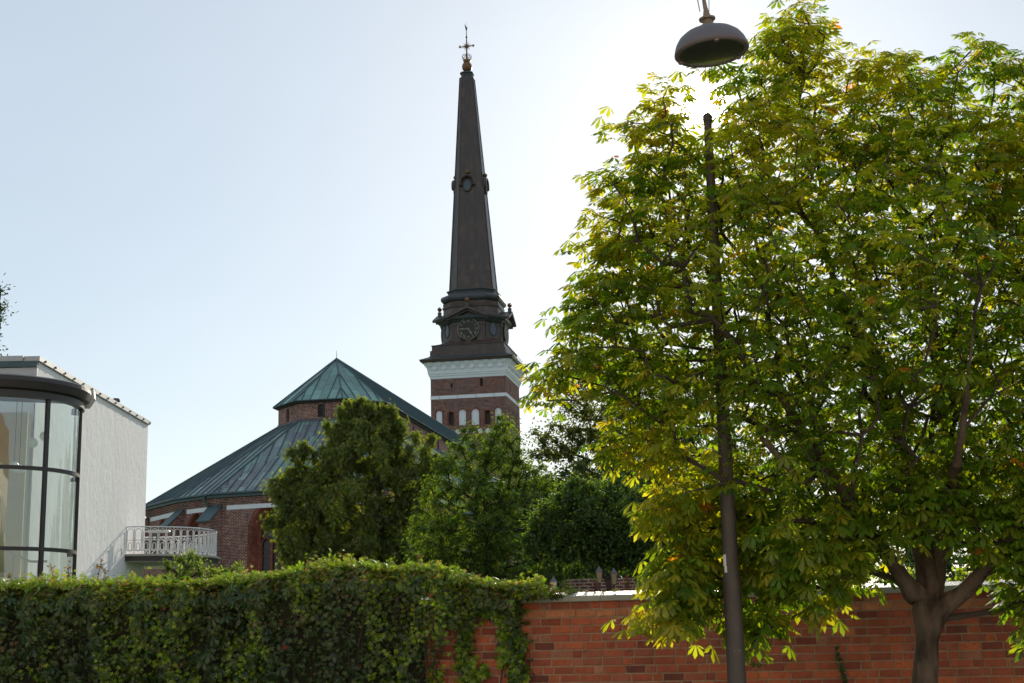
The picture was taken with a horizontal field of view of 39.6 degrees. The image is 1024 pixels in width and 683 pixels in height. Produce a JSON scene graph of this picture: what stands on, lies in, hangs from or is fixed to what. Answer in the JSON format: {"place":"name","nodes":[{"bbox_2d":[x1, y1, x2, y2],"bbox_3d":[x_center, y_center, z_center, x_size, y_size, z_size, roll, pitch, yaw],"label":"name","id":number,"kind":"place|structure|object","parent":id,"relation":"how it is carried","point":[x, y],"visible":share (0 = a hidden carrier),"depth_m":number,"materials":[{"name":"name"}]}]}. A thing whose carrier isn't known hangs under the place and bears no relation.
{"place":"outdoors","nodes":[
{"label":"outdoors","id":0,"kind":"place"},
{"bbox_2d":[0,356,220,583],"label":"white house","id":1,"kind":"structure","parent":0,"point":[73,461],"depth_m":39.36,"materials":[{"name":"paint"}]},
{"bbox_2d":[150,528,165,553],"bbox_3d":[-11.770,6.648,47.227,0.385,0.874,0.427,-12,-16,41],"label":"cafe chair","id":2,"kind":"object","parent":1,"relation":"on","point":[155,541],"visible":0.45,"depth_m":47.16,"materials":[{"name":"metal"}]},
{"bbox_2d":[145,530,170,553],"bbox_3d":[-11.608,6.584,46.591,0.840,0.752,0.840,-1,-12,0],"label":"cafe table","id":3,"kind":"object","parent":1,"relation":"on","point":[155,531],"visible":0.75,"depth_m":46.51,"materials":[{"name":"white metal"}]},
{"bbox_2d":[179,528,192,552],"bbox_3d":[-10.837,6.642,47.298,0.427,0.874,0.385,3,-13,-21],"label":"cafe chair","id":4,"kind":"object","parent":1,"relation":"on","point":[190,538],"visible":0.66,"depth_m":47.31,"materials":[{"name":"metal"}]},
{"bbox_2d":[143,351,591,584],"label":"cathedral","id":5,"kind":"structure","parent":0,"point":[227,500],"depth_m":115.63,"materials":[{"name":"metal"}]},
{"bbox_2d":[419,26,528,485],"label":"bell tower","id":6,"kind":"structure","parent":0,"point":[470,363],"depth_m":185.92,"materials":[{"name":"metal"}]},
{"bbox_2d":[444,325,449,338],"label":"oval window","id":7,"kind":"structure","parent":6,"relation":"in","point":[447,329],"depth_m":186.33,"materials":[{"name":"grey glass"}]},
{"bbox_2d":[489,322,497,335],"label":"oval window","id":8,"kind":"structure","parent":6,"relation":"in","point":[493,329],"depth_m":185.28,"materials":[{"name":"grey glass"}]},
{"bbox_2d":[0,0,1023,584],"label":"sky","id":9,"kind":"structure","parent":0,"point":[204,204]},
{"label":"ground","id":10,"kind":"structure","parent":0,"visible":0},
{"bbox_2d":[0,273,18,355],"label":"dense tree","id":11,"kind":"object","parent":10,"relation":"on","point":[2,308],"visible":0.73,"depth_m":61.89,"materials":[{"name":"green plant"}]},
{"bbox_2d":[156,548,212,580],"bbox_3d":[-5.674,5.269,24.450,1.214,3.431,1.291,5,-13,-28],"label":"garden bush","id":12,"kind":"object","parent":10,"relation":"on","point":[188,566],"visible":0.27,"depth_m":24.65,"materials":[{"name":"green plant"}]},
{"bbox_2d":[203,560,245,578],"bbox_3d":[-4.947,5.438,24.900,1.525,3.254,1.096,-1,-12,0],"label":"garden bush","id":13,"kind":"object","parent":10,"relation":"on","point":[215,571],"visible":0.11,"depth_m":25.15,"materials":[{"name":"green plant"}]},
{"bbox_2d":[256,394,443,567],"bbox_3d":[-6.881,8.459,61.545,7.278,12.411,5.494,6,-14,-31],"label":"tree","id":14,"kind":"object","parent":10,"relation":"on","point":[323,514],"visible":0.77,"depth_m":61.42,"materials":[{"name":"green plant"}]},
{"bbox_2d":[397,410,579,594],"bbox_3d":[-0.772,6.921,47.561,5.323,9.438,5.011,8,-15,-38],"label":"broadleaf tree","id":15,"kind":"object","parent":10,"relation":"on","point":[490,530],"visible":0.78,"depth_m":47.44,"materials":[{"name":"green plant"}]},
{"bbox_2d":[391,523,658,595],"bbox_3d":[1.808,10.570,58.936,14.676,6.839,4.824,-1,-12,0],"label":"evergreen hedge","id":16,"kind":"object","parent":10,"relation":"on","point":[576,570],"visible":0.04,"depth_m":59.29,"materials":[{"name":"green plant"}]},
{"bbox_2d":[550,576,556,586],"bbox_3d":[0.981,6.861,32.275,0.180,3.030,0.180,-1,-12,0],"label":"park lantern","id":17,"kind":"object","parent":10,"relation":"on","point":[553,580],"visible":0.24,"depth_m":32.48,"materials":[{"name":"metal"}]},
{"bbox_2d":[496,455,673,588],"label":"dense tree","id":18,"kind":"object","parent":10,"relation":"on","point":[566,472],"visible":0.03,"depth_m":65.95,"materials":[{"name":"green plant"}]},
{"bbox_2d":[544,569,636,591],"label":"brick outbuilding","id":19,"kind":"structure","parent":10,"relation":"on","point":[587,585],"depth_m":51.27,"materials":[{"name":"brick"}]},
{"bbox_2d":[595,566,602,591],"bbox_3d":[2.211,7.276,35.247,0.180,3.380,0.180,-1,-12,0],"label":"park lantern","id":20,"kind":"object","parent":10,"relation":"on","point":[598,571],"visible":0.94,"depth_m":35.48,"materials":[{"name":"glass"}]},
{"bbox_2d":[511,468,689,590],"bbox_3d":[3.086,6.689,39.509,6.240,6.433,3.389,-1,-12,0],"label":"broadleaf tree","id":21,"kind":"object","parent":10,"relation":"on","point":[600,534],"visible":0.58,"depth_m":39.40,"materials":[{"name":"green plant"}]},
{"bbox_2d":[610,568,616,588],"bbox_3d":[2.613,7.384,35.734,0.180,3.350,0.180,-1,-12,0],"label":"park lantern","id":22,"kind":"object","parent":10,"relation":"on","point":[613,573],"visible":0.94,"depth_m":35.97,"materials":[{"name":"glass"}]},
{"bbox_2d":[519,342,707,570],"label":"broadleaf tree","id":23,"kind":"object","parent":10,"relation":"on","point":[571,433],"visible":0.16,"depth_m":75.09,"materials":[{"name":"green plant"}]},
{"bbox_2d":[621,424,815,584],"bbox_3d":[8.106,7.787,54.478,7.655,10.191,6.333,-10,-14,35],"label":"dense tree","id":24,"kind":"object","parent":10,"relation":"on","point":[699,442],"visible":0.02,"depth_m":54.91,"materials":[{"name":"green plant"}]},
{"bbox_2d":[421,580,1023,682],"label":"brick garden wall","id":25,"kind":"structure","parent":10,"relation":"on","point":[573,642],"depth_m":13.14,"materials":[{"name":"brick"}]},
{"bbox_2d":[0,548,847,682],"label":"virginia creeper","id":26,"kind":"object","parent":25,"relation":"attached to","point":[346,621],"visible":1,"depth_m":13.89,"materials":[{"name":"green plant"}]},
{"bbox_2d":[702,67,746,682],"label":"lamp post","id":27,"kind":"object","parent":10,"relation":"on","point":[734,638],"visible":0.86,"depth_m":11.16,"materials":[{"name":"metal"}]},
{"bbox_3d":[0.889,-5.062,10.962,30.001,0.957,0.011,-1,-12,0],"label":"span cable","id":28,"kind":"object","parent":27,"relation":"attached to","visible":0},
{"bbox_2d":[674,0,748,67],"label":"hanging street lamp","id":29,"kind":"object","parent":28,"relation":"hanging from","point":[708,42],"visible":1,"depth_m":10.27,"materials":[{"name":"grey metal"}]},
{"bbox_2d":[514,0,1023,682],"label":"chestnut tree","id":30,"kind":"object","parent":10,"relation":"on","point":[792,560],"visible":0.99,"depth_m":11.29,"materials":[{"name":"green plant"}]},
{"bbox_2d":[761,389,928,584],"bbox_3d":[13.909,7.535,57.688,9.018,11.747,6.002,-1,-12,0],"label":"dense tree","id":31,"kind":"object","parent":10,"relation":"on","point":[879,581],"visible":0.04,"depth_m":57.34,"materials":[{"name":"green plant"}]},
{"bbox_2d":[876,376,1023,581],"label":"dense tree","id":32,"kind":"object","parent":10,"relation":"on","point":[952,574],"visible":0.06,"depth_m":51.74,"materials":[{"name":"green plant"}]},
{"bbox_2d":[908,566,1010,581],"bbox_3d":[5.370,3.917,17.113,2.130,2.602,1.196,-3,-12,10],"label":"garden bush","id":33,"kind":"object","parent":10,"relation":"on","point":[959,572],"visible":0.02,"depth_m":17.31,"materials":[{"name":"green plant"}]}
]}

